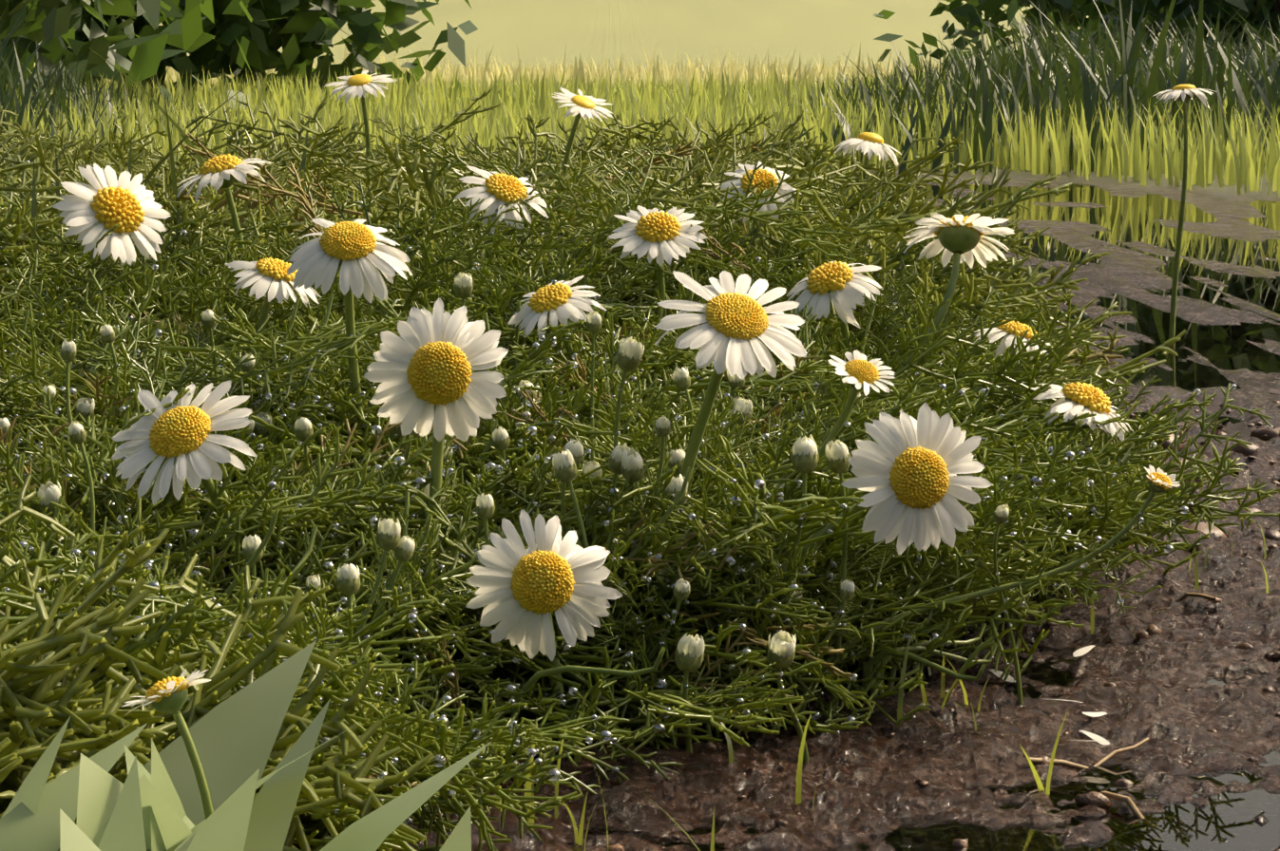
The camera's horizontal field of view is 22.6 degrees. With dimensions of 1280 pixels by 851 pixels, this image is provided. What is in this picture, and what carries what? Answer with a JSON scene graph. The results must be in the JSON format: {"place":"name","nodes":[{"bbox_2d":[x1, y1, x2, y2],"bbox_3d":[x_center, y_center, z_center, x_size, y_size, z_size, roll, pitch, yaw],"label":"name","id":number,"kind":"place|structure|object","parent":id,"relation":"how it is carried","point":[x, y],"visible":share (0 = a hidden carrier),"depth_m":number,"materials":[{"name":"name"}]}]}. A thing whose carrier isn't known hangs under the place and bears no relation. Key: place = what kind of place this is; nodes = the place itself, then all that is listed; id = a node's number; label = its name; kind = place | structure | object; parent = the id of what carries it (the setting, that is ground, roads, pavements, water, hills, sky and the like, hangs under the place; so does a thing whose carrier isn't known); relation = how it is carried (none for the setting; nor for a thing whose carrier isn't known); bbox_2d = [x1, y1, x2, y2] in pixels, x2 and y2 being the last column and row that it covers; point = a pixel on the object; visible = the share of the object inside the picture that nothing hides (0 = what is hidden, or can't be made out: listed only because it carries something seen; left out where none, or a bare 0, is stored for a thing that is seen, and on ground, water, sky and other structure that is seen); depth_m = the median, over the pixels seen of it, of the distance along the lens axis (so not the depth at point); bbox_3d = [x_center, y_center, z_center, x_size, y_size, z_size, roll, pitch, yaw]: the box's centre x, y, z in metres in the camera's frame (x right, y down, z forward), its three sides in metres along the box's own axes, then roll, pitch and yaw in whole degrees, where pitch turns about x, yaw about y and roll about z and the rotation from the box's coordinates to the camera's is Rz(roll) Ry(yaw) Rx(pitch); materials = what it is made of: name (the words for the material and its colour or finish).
{"place":"outdoors","nodes":[
{"label":"outdoors","id":0,"kind":"place"},
{"bbox_2d":[0,0,291,178],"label":"tall grass","id":1,"kind":"structure","parent":0,"point":[43,86],"depth_m":3.14,"materials":[{"name":"green plant"}]},
{"bbox_2d":[34,39,1016,93],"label":"meadow grass","id":2,"kind":"structure","parent":0,"point":[819,71],"depth_m":14.69,"materials":[{"name":"green plant"}]},
{"bbox_2d":[4,62,1239,132],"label":"meadow grass","id":3,"kind":"structure","parent":0,"point":[520,93],"depth_m":5.70,"materials":[{"name":"green plant"}]},
{"bbox_2d":[67,0,1279,850],"bbox_3d":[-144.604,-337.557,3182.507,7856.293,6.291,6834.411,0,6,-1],"label":"ground","id":4,"kind":"structure","parent":0,"point":[871,787],"depth_m":0.52,"materials":[{"name":"soil"}]},
{"bbox_2d":[16,0,216,95],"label":"bush","id":5,"kind":"object","parent":4,"relation":"on","point":[206,9],"visible":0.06,"depth_m":7.60,"materials":[{"name":"green plant"}]},
{"bbox_2d":[0,0,252,109],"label":"bush","id":6,"kind":"object","parent":4,"relation":"on","point":[115,45],"visible":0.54,"depth_m":5.90,"materials":[{"name":"green plant"}]},
{"bbox_2d":[0,47,309,289],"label":"tall grass","id":7,"kind":"structure","parent":4,"relation":"on","point":[146,179],"depth_m":0.78,"materials":[{"name":"green plant"}]},
{"bbox_2d":[0,640,491,850],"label":"broad leaves","id":8,"kind":"object","parent":4,"relation":"on","point":[154,804],"visible":0.94,"depth_m":0.28,"materials":[{"name":"green plant"}]},
{"bbox_2d":[33,0,477,104],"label":"bush","id":9,"kind":"object","parent":4,"relation":"on","point":[296,29],"visible":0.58,"depth_m":8.10,"materials":[{"name":"green plant"}]},
{"bbox_2d":[0,124,941,383],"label":"meadow grass","id":10,"kind":"structure","parent":4,"relation":"on","point":[281,183],"depth_m":0.83,"materials":[{"name":"green plant"}]},
{"bbox_2d":[0,88,1186,850],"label":"feathery foliage","id":11,"kind":"object","parent":4,"relation":"on","point":[40,704],"visible":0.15,"depth_m":0.69,"materials":[{"name":"green plant"}]},
{"bbox_2d":[0,70,1279,850],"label":"chamomile","id":12,"kind":"object","parent":4,"relation":"on","point":[750,530],"depth_m":0.48,"materials":[{"name":"green plant"}]},
{"bbox_2d":[0,160,1273,850],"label":"dew drops","id":13,"kind":"object","parent":12,"relation":"on","point":[553,774],"visible":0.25,"depth_m":0.46,"materials":[{"name":"liquid"}]},
{"bbox_2d":[4,89,1279,197],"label":"meadow grass","id":14,"kind":"structure","parent":4,"relation":"on","point":[1241,159],"depth_m":3.25,"materials":[{"name":"green plant"}]},
{"bbox_2d":[435,398,1279,850],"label":"pebbles","id":15,"kind":"object","parent":4,"relation":"on","point":[1100,799],"visible":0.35,"depth_m":0.54,"materials":[{"name":"brown stone"}]},
{"bbox_2d":[469,437,1279,850],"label":"tufts","id":16,"kind":"object","parent":4,"relation":"on","point":[798,772],"visible":0.33,"depth_m":0.43,"materials":[{"name":"green plant"}]},
{"bbox_2d":[563,184,1279,850],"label":"puddle water","id":17,"kind":"structure","parent":4,"relation":"on","point":[1227,823],"depth_m":1.03,"materials":[{"name":"liquid"}]},
{"bbox_2d":[705,0,1279,174],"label":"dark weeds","id":18,"kind":"object","parent":4,"relation":"on","point":[1162,67],"visible":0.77,"depth_m":3.71,"materials":[{"name":"green plant"}]},
{"bbox_2d":[873,0,1194,82],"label":"bush","id":19,"kind":"object","parent":4,"relation":"on","point":[964,14],"visible":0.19,"depth_m":13.00,"materials":[{"name":"green plant"}]},
{"bbox_2d":[885,508,1216,818],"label":"fallen petals and twigs","id":20,"kind":"object","parent":4,"relation":"on","point":[1136,811],"visible":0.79,"depth_m":0.45,"materials":[{"name":"white plant"}]},
{"bbox_2d":[957,0,1279,66],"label":"bush","id":21,"kind":"object","parent":4,"relation":"on","point":[1156,11],"visible":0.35,"depth_m":8.90,"materials":[{"name":"green plant"}]},
{"bbox_2d":[1074,0,1274,58],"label":"tree","id":22,"kind":"object","parent":4,"relation":"on","point":[1179,2],"depth_m":9.61,"materials":[{"name":"green plant"}]}
]}

